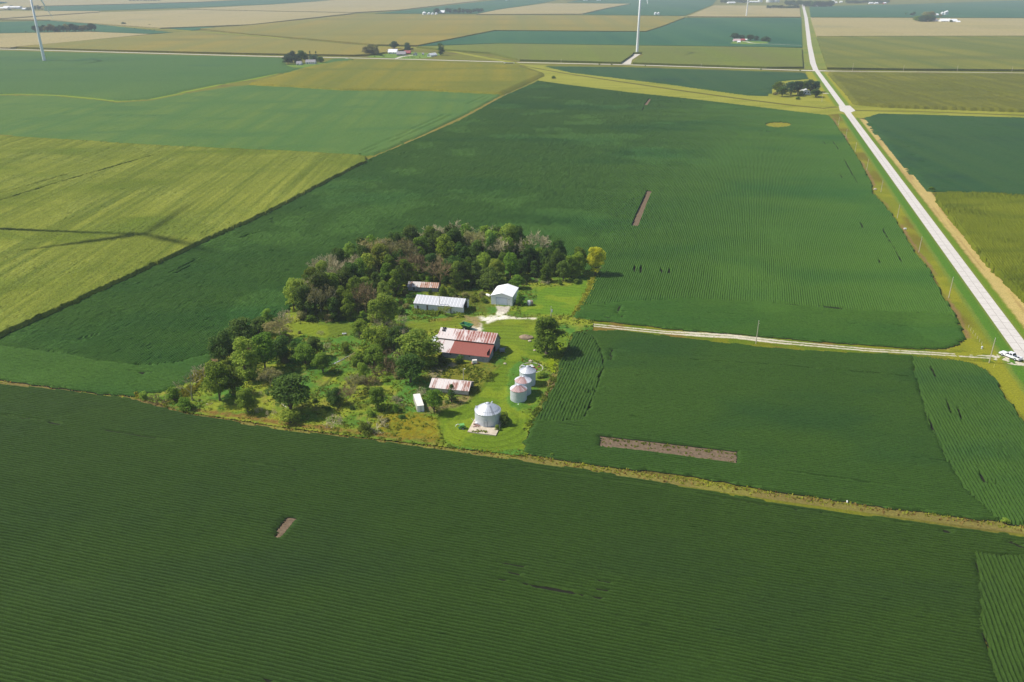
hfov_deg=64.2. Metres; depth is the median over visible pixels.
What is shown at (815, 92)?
broadleaf tree
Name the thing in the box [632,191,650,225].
bare soil
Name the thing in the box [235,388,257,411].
broadleaf tree
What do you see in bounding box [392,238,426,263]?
half dead tree
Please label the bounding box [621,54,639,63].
farm track
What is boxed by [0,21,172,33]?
soybean field
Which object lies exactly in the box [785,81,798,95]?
broadleaf tree
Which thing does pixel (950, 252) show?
road joints
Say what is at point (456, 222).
bare tree
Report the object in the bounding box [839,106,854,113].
bridge deck
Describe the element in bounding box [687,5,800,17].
corn field
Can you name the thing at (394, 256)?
broadleaf tree
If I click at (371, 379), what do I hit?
bare tree
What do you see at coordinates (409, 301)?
shrub
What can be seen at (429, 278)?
shrub
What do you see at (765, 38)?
broadleaf tree
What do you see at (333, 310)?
broadleaf tree
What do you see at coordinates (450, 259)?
broadleaf tree
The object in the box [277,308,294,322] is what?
bare shrub
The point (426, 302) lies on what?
machine shed
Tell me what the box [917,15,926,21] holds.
broadleaf tree
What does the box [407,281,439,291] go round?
poultry shed
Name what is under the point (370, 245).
half dead tree
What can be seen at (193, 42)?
corn field
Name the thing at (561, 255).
broadleaf tree
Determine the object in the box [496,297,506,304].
garage door
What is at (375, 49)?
broadleaf tree
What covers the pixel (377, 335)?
broadleaf tree
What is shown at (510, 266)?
broadleaf tree
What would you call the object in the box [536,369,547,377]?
shrub
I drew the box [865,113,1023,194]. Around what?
soybean field
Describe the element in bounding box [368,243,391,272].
broadleaf tree
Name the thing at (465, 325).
grain cart
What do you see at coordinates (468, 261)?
broadleaf tree
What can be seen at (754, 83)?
soybean field
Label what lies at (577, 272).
shrub
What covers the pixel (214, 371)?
broadleaf tree
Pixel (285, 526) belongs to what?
bare soil
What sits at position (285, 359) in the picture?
shrub
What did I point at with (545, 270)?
broadleaf tree
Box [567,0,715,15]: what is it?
soybean field
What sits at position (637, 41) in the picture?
wind turbine
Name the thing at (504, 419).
shrub
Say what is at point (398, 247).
half dead tree
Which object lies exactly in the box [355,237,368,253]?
broadleaf tree
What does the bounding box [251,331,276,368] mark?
broadleaf tree
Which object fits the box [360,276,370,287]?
broadleaf tree
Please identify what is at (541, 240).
bare tree
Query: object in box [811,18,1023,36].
corn field
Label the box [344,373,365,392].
half dead tree
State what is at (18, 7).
shed
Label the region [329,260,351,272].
bare tree
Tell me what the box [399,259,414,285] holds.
broadleaf tree
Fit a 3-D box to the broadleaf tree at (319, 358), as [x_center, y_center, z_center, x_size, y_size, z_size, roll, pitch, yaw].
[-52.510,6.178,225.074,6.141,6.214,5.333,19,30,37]
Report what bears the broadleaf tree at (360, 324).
on the farmyard grass at (564, 297)
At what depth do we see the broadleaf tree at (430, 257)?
290.83 m
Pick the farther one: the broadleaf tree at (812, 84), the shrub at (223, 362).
the broadleaf tree at (812, 84)
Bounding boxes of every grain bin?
[474,401,500,426]
[510,384,526,402]
[515,375,531,395]
[519,365,535,385]
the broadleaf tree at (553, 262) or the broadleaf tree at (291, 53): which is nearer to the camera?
the broadleaf tree at (553, 262)
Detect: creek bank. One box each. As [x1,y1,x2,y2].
[0,73,278,101]
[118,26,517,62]
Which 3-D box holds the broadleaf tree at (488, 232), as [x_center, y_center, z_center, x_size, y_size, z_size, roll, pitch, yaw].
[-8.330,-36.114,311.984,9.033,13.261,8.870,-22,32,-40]
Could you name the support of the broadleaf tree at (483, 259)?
on the farmyard grass at (564, 297)
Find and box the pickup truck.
[998,350,1022,360]
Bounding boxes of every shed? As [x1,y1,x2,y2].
[9,6,22,8]
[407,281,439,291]
[413,294,468,312]
[427,53,437,56]
[429,378,473,395]
[938,19,949,21]
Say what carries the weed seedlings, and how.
on the bare soil at (694, 453)
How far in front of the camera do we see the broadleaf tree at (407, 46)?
1226.02 m
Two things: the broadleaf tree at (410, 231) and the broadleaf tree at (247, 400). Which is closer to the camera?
the broadleaf tree at (247, 400)
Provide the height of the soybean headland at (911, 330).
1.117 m
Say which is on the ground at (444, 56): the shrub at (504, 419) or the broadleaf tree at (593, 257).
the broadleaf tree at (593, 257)
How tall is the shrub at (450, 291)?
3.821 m
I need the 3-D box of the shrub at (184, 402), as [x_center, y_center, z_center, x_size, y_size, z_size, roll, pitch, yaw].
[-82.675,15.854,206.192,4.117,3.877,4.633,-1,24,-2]
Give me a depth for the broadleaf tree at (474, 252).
302.91 m
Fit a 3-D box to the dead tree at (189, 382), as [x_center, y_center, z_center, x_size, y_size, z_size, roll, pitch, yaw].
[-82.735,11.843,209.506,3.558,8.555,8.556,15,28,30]
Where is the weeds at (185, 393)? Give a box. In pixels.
[134,369,206,398]
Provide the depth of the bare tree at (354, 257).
292.83 m
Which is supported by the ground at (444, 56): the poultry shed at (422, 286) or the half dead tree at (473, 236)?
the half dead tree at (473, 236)
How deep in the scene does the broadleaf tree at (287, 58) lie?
1035.40 m
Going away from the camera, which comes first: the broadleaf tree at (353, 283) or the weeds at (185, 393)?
the weeds at (185, 393)
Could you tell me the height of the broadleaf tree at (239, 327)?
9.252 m
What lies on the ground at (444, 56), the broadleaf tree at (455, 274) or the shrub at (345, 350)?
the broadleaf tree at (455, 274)
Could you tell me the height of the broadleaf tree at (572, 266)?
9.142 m
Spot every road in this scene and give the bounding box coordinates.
[10,49,812,70]
[802,5,818,70]
[815,71,1023,360]
[819,70,1004,72]
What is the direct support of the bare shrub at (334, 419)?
on the farmyard grass at (564, 297)
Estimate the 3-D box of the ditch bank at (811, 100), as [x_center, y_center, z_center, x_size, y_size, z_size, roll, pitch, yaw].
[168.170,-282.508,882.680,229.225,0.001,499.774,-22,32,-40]
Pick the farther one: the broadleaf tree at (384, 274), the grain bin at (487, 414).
the broadleaf tree at (384, 274)
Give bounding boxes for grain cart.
[459,321,474,330]
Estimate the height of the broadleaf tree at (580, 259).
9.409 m
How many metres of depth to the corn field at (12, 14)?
2486.10 m
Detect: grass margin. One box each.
[0,381,1023,533]
[367,92,509,159]
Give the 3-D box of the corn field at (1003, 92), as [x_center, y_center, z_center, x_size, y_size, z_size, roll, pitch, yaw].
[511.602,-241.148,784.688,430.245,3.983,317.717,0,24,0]
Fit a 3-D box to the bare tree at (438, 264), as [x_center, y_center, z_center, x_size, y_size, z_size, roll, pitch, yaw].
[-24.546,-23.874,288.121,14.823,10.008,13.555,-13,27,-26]
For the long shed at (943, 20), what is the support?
on the ground at (444, 56)
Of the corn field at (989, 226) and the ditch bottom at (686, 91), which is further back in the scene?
the ditch bottom at (686, 91)
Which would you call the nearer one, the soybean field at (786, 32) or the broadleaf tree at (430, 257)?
the broadleaf tree at (430, 257)
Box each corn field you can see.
[0,0,483,12]
[0,10,353,28]
[0,11,98,18]
[0,32,148,48]
[0,135,366,337]
[16,31,412,55]
[200,14,684,46]
[249,60,544,94]
[417,43,802,68]
[477,3,627,14]
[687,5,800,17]
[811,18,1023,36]
[817,36,1023,70]
[827,72,1023,112]
[935,191,1023,302]
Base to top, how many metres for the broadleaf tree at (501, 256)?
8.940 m
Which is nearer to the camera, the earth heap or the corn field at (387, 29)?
the earth heap
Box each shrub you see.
[138,391,148,400]
[147,393,169,406]
[166,387,182,400]
[177,397,194,411]
[219,360,228,365]
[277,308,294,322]
[278,409,301,424]
[279,354,289,362]
[288,340,298,346]
[295,310,306,319]
[304,314,316,320]
[317,311,326,320]
[323,414,341,427]
[324,313,333,322]
[337,312,347,319]
[340,341,350,354]
[350,351,366,366]
[357,421,372,434]
[358,311,366,317]
[361,345,369,354]
[365,409,374,416]
[366,415,387,433]
[367,362,389,375]
[375,363,385,370]
[380,349,407,378]
[382,376,389,381]
[383,356,394,365]
[388,320,409,333]
[390,404,398,412]
[394,368,404,378]
[396,307,405,315]
[397,315,407,321]
[398,414,406,419]
[402,303,410,308]
[405,298,413,303]
[411,275,418,280]
[418,273,425,279]
[425,275,433,281]
[437,286,446,296]
[438,355,449,365]
[446,287,456,296]
[454,355,463,364]
[462,292,470,297]
[464,282,471,288]
[470,294,477,301]
[500,411,509,425]
[514,291,523,304]
[523,275,529,280]
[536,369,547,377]
[572,268,581,277]
[1000,517,1010,523]
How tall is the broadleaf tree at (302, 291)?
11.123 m
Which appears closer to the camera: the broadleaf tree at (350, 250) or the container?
the container
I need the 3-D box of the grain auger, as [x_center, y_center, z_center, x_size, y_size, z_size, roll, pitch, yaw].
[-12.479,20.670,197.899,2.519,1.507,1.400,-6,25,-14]
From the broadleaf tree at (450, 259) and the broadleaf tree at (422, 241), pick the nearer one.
the broadleaf tree at (450, 259)
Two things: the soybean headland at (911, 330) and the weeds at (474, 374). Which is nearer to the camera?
the weeds at (474, 374)
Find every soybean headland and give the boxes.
[0,346,216,396]
[533,331,603,420]
[574,298,966,349]
[912,355,1023,526]
[974,550,1023,681]
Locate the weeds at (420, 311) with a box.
[412,307,464,316]
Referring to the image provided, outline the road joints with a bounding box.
[844,112,1023,351]
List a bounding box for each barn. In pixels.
[388,49,397,53]
[396,51,406,55]
[433,327,500,362]
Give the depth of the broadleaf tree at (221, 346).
228.62 m
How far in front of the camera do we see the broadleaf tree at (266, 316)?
256.13 m
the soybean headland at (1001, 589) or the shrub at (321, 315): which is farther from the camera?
the shrub at (321, 315)
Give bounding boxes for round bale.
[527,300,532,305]
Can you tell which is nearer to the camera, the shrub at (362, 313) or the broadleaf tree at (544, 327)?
the broadleaf tree at (544, 327)
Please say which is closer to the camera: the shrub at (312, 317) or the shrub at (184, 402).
the shrub at (184, 402)
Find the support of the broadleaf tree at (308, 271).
on the farmyard grass at (564, 297)
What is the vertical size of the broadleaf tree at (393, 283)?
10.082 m
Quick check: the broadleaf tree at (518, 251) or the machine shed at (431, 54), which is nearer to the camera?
the broadleaf tree at (518, 251)
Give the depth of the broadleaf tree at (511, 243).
302.94 m
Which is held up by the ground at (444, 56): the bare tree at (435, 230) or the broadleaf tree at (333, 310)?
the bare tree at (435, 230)
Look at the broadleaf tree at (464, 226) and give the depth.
317.08 m
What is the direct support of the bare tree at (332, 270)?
on the ground at (444, 56)
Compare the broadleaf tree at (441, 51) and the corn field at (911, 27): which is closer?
the broadleaf tree at (441, 51)
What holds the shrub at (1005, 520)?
on the ground at (444, 56)
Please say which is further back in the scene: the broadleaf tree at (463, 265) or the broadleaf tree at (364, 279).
the broadleaf tree at (463, 265)
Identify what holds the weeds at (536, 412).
on the ground at (444, 56)
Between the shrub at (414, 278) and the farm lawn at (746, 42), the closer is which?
the shrub at (414, 278)
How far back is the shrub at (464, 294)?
278.53 m
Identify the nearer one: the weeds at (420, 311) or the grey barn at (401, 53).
the weeds at (420, 311)
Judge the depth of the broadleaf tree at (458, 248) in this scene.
302.21 m
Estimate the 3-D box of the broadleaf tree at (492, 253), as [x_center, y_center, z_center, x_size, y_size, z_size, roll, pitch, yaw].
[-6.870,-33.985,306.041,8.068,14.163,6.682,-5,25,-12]
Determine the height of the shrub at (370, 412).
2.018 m
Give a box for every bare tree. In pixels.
[307,253,339,271]
[324,267,340,279]
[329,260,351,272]
[333,385,359,400]
[342,255,361,264]
[352,282,376,312]
[359,375,381,388]
[372,317,391,327]
[390,395,403,402]
[394,254,426,275]
[417,224,444,237]
[419,258,458,285]
[440,218,473,233]
[484,236,516,255]
[514,231,551,251]
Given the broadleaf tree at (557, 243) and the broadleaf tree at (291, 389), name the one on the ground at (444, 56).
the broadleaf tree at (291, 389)
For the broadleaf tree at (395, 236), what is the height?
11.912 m
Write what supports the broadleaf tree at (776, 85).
on the ditch bank at (811, 100)
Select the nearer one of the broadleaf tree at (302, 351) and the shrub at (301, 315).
the broadleaf tree at (302, 351)
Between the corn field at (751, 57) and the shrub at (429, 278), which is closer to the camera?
the shrub at (429, 278)
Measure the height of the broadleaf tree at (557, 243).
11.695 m
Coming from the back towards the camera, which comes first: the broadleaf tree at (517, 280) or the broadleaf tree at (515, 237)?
the broadleaf tree at (515, 237)
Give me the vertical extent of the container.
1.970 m
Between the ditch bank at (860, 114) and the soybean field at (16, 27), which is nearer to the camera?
the ditch bank at (860, 114)
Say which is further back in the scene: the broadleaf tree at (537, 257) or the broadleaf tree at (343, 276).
the broadleaf tree at (537, 257)
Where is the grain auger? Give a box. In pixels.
[455,423,465,429]
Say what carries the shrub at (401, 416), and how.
on the farmyard grass at (564, 297)
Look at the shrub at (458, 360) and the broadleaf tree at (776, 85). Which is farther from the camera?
the broadleaf tree at (776, 85)
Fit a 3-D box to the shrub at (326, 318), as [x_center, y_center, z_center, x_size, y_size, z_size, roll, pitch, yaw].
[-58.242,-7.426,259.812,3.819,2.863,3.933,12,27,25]
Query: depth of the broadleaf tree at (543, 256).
299.10 m
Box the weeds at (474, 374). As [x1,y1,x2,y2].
[430,361,498,383]
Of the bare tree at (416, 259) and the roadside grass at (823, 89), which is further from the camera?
the roadside grass at (823, 89)
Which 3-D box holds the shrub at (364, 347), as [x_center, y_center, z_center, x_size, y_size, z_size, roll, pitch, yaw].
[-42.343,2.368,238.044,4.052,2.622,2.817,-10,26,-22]
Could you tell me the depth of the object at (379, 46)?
1222.21 m
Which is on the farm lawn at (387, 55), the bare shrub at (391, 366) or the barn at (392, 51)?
the barn at (392, 51)
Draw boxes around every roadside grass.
[800,6,825,68]
[806,72,851,105]
[829,114,1023,418]
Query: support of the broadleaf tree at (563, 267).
on the farmyard grass at (564, 297)
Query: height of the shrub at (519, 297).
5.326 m
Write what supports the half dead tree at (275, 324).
on the farmyard grass at (564, 297)
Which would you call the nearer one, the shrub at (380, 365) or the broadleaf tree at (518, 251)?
the shrub at (380, 365)
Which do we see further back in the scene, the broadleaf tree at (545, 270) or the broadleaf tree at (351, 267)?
the broadleaf tree at (545, 270)
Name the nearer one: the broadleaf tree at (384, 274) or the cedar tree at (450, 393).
the cedar tree at (450, 393)
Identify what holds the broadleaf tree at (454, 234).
on the farmyard grass at (564, 297)
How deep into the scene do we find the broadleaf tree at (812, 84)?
778.68 m
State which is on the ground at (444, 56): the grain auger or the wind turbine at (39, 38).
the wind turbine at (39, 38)
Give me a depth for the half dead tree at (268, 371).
216.77 m
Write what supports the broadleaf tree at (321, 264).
on the farmyard grass at (564, 297)
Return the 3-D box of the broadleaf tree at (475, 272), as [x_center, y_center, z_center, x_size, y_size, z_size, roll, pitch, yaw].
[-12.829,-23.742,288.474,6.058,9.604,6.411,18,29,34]
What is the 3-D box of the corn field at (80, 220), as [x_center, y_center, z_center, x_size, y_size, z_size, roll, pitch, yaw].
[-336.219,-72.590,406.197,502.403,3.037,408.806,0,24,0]
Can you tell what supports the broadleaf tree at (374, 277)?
on the ground at (444, 56)
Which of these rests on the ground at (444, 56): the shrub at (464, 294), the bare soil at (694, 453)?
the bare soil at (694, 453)
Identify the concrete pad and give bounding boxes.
[467,419,500,435]
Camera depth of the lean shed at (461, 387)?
214.65 m
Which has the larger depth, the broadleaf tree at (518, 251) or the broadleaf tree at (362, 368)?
the broadleaf tree at (518, 251)
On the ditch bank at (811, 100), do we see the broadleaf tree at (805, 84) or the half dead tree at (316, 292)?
the broadleaf tree at (805, 84)
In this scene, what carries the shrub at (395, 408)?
on the farmyard grass at (564, 297)
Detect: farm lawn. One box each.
[286,62,324,66]
[367,52,439,58]
[732,41,767,43]
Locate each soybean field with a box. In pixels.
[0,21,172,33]
[0,51,302,100]
[0,81,955,365]
[0,85,499,155]
[0,384,1023,681]
[44,0,328,10]
[169,27,212,30]
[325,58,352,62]
[375,0,554,13]
[420,18,801,47]
[522,330,998,520]
[546,66,807,95]
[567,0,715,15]
[809,0,1023,17]
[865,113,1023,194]
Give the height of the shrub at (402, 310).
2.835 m
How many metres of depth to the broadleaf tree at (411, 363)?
217.30 m
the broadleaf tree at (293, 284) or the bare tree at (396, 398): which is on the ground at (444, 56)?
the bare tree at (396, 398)
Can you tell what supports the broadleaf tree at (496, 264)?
on the ground at (444, 56)
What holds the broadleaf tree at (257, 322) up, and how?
on the ground at (444, 56)
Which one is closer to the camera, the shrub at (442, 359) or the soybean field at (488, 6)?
the shrub at (442, 359)
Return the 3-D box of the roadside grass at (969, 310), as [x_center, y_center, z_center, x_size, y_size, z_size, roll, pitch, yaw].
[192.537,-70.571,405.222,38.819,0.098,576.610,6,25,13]
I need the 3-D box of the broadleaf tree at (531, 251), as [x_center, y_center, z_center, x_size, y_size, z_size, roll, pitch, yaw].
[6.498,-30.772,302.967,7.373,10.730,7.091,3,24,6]
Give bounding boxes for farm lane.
[577,321,1023,365]
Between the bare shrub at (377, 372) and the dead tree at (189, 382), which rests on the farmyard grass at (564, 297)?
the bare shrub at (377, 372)
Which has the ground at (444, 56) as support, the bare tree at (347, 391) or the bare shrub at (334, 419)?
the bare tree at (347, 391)
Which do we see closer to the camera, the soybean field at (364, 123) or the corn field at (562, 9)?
the soybean field at (364, 123)
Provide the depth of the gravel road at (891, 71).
959.69 m
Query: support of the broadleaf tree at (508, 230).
on the farmyard grass at (564, 297)
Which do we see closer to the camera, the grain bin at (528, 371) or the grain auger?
the grain auger
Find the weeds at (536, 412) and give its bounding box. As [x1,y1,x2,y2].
[523,350,565,429]
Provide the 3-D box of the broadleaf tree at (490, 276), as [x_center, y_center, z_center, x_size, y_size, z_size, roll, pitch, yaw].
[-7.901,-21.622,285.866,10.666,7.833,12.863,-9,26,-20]
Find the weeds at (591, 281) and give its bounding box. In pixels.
[572,275,597,315]
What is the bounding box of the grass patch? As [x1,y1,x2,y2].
[766,122,790,126]
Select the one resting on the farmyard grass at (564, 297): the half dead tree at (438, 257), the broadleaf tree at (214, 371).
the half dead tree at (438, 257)
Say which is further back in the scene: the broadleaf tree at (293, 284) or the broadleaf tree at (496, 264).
the broadleaf tree at (496, 264)
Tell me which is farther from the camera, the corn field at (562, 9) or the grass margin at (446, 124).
the corn field at (562, 9)
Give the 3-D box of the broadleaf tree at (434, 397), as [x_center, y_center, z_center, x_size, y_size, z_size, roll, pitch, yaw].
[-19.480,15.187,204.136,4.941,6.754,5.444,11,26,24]
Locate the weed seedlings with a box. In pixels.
[602,438,735,461]
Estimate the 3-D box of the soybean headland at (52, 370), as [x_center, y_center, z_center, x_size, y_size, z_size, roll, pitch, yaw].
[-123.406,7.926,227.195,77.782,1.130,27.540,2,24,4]
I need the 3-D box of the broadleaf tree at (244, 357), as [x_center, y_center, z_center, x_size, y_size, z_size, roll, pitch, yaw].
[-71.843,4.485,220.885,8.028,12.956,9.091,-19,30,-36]
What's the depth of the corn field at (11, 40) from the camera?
1476.15 m
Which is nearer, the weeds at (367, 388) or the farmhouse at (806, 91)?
the weeds at (367, 388)
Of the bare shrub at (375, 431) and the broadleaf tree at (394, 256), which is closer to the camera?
the bare shrub at (375, 431)
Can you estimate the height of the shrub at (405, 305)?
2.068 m
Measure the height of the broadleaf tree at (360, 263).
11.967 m
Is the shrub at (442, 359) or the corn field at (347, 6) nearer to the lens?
the shrub at (442, 359)
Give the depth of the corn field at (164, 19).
2175.95 m
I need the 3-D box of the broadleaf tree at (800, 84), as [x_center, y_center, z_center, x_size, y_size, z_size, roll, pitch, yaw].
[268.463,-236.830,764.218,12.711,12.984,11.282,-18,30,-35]
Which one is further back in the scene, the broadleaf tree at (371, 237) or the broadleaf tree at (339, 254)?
the broadleaf tree at (371, 237)
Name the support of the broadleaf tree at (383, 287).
on the farmyard grass at (564, 297)
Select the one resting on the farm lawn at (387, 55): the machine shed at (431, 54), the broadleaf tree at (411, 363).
the machine shed at (431, 54)
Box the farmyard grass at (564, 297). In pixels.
[137,255,600,454]
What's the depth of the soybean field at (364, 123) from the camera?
636.67 m
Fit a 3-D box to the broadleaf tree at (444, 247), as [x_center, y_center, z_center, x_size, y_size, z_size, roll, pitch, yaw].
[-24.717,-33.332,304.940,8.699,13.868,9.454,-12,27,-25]
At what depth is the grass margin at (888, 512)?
174.79 m
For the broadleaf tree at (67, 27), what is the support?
on the ground at (444, 56)
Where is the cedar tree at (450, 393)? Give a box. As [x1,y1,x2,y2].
[445,384,458,403]
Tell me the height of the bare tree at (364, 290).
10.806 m
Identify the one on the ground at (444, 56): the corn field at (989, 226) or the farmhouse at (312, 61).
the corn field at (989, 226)
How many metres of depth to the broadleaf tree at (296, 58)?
1043.98 m
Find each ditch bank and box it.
[517,63,840,114]
[834,104,1023,117]
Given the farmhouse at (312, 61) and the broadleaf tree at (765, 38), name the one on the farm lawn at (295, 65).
the farmhouse at (312, 61)
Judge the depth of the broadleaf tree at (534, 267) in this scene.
296.60 m
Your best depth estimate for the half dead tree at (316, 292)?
259.54 m
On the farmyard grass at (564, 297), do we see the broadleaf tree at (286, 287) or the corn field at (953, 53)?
the broadleaf tree at (286, 287)
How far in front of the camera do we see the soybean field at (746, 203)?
371.04 m
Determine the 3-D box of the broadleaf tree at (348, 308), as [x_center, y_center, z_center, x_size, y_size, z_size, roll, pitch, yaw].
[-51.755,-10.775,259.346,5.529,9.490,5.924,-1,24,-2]
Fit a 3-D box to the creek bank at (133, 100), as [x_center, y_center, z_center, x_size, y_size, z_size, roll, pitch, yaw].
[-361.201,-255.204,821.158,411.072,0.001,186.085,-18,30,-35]
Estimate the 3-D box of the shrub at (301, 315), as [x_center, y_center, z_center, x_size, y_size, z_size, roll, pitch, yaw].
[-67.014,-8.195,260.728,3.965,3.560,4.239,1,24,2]
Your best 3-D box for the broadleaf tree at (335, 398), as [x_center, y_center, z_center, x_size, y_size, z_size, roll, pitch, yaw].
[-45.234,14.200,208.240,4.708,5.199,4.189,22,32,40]
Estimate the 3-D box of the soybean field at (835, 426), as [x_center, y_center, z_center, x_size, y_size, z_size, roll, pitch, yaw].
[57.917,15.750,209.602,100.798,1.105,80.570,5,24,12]
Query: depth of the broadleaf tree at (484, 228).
319.27 m
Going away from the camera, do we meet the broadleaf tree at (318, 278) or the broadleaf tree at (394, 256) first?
the broadleaf tree at (318, 278)
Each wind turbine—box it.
[30,0,52,60]
[636,0,647,51]
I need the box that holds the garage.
[490,284,518,305]
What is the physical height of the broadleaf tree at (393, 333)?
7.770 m
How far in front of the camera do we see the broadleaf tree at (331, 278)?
266.74 m
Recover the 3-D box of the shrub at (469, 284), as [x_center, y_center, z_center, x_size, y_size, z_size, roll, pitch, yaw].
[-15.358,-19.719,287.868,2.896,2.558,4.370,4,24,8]
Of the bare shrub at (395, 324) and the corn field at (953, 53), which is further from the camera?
the corn field at (953, 53)
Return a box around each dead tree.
[174,371,200,400]
[191,364,204,376]
[256,367,282,386]
[261,317,292,334]
[305,284,336,311]
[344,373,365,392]
[357,237,395,270]
[386,241,410,255]
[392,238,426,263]
[425,253,441,262]
[438,305,452,312]
[461,229,486,247]
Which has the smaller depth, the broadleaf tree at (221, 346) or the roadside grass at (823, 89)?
the broadleaf tree at (221, 346)
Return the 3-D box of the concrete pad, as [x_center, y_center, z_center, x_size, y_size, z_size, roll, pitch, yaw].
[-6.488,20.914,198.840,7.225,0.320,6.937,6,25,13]
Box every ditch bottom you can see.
[522,65,835,108]
[855,110,1023,115]
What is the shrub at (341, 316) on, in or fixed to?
on the farmyard grass at (564, 297)
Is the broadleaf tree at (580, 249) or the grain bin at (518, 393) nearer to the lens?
the grain bin at (518, 393)
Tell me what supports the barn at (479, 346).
on the ground at (444, 56)
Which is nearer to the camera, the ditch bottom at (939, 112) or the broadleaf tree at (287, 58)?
the ditch bottom at (939, 112)
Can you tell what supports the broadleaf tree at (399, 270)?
on the farmyard grass at (564, 297)
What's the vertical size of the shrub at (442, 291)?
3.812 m
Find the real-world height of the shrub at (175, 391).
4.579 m
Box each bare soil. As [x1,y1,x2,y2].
[276,518,295,537]
[600,437,736,462]
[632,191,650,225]
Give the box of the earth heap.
[519,334,533,339]
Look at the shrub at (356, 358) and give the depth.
229.05 m
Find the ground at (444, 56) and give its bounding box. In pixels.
[0,0,1023,646]
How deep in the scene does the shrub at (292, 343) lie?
241.14 m
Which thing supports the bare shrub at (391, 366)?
on the farmyard grass at (564, 297)
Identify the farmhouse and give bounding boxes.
[305,59,316,63]
[800,88,810,94]
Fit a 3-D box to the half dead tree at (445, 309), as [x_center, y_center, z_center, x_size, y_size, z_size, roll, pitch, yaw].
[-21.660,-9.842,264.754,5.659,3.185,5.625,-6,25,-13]
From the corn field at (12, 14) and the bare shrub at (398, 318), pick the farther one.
the corn field at (12, 14)
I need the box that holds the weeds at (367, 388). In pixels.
[133,256,600,454]
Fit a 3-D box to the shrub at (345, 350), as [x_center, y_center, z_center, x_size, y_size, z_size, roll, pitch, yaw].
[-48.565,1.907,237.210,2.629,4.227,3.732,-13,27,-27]
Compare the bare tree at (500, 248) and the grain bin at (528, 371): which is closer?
the grain bin at (528, 371)
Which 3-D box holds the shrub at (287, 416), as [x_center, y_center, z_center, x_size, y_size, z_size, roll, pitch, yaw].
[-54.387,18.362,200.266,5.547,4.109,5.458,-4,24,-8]
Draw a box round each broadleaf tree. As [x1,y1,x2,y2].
[63,23,69,31]
[68,23,75,30]
[199,360,234,400]
[206,330,235,362]
[223,365,245,394]
[224,316,253,339]
[230,336,262,379]
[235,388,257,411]
[250,316,266,332]
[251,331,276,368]
[260,308,274,322]
[264,372,310,409]
[270,335,294,361]
[281,54,292,63]
[282,278,307,310]
[283,277,298,309]
[287,50,294,61]
[291,342,315,363]
[293,54,301,62]
[293,285,314,314]
[297,50,306,60]
[301,266,316,285]
[306,336,324,355]
[307,269,334,310]
[311,352,333,372]
[315,260,327,272]
[324,297,340,319]
[325,272,339,302]
[325,387,344,405]
[330,248,349,272]
[332,285,353,307]
[336,265,356,291]
[340,292,356,317]
[343,242,356,264]
[343,262,363,278]
[346,276,364,307]
[350,318,367,335]
[354,258,368,277]
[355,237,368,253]
[356,244,369,259]
[356,362,369,377]
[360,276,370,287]
[360,324,390,350]
[361,253,378,280]
[362,281,376,308]
[363,343,385,364]
[364,44,374,53]
[366,234,376,245]
[367,292,399,329]
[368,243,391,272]
[368,386,387,408]
[369,272,380,290]
[372,45,379,54]
[377,280,390,294]
[378,262,390,282]
[383,254,395,276]
[385,326,402,350]
[387,269,402,295]
[388,232,400,255]
[389,41,398,48]
[389,248,407,271]
[391,265,405,288]
[393,328,443,365]
[394,353,425,381]
[399,224,420,251]
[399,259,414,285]
[404,42,410,49]
[413,236,433,267]
[421,226,436,238]
[423,253,439,280]
[423,389,443,411]
[427,230,441,253]
[435,234,457,262]
[437,43,444,54]
[440,255,458,282]
[442,224,457,240]
[446,228,467,248]
[449,261,465,287]
[450,242,469,260]
[457,261,471,280]
[460,223,472,252]
[463,256,471,276]
[467,239,483,266]
[469,261,482,285]
[475,266,504,288]
[476,252,490,267]
[478,225,489,250]
[483,229,498,259]
[484,232,502,261]
[488,258,504,273]
[491,226,503,237]
[497,223,517,253]
[498,252,505,271]
[499,237,517,258]
[503,252,517,277]
[504,224,525,246]
[508,274,524,286]
[511,233,521,261]
[515,258,526,272]
[517,241,529,259]
[520,244,538,270]
[530,260,540,276]
[533,247,542,266]
[533,316,565,354]
[539,247,552,267]
[540,263,552,282]
[545,249,559,272]
[549,238,566,255]
[554,248,565,261]
[555,260,569,280]
[566,255,578,277]
[570,251,586,271]
[574,246,587,261]
[586,247,605,275]
[730,33,738,38]
[760,36,770,40]
[772,82,784,93]
[776,87,789,95]
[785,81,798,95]
[794,81,803,94]
[803,81,810,88]
[808,79,820,90]
[810,89,822,96]
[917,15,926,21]
[924,14,931,21]
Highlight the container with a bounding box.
[413,393,423,411]
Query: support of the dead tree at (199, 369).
on the ground at (444, 56)

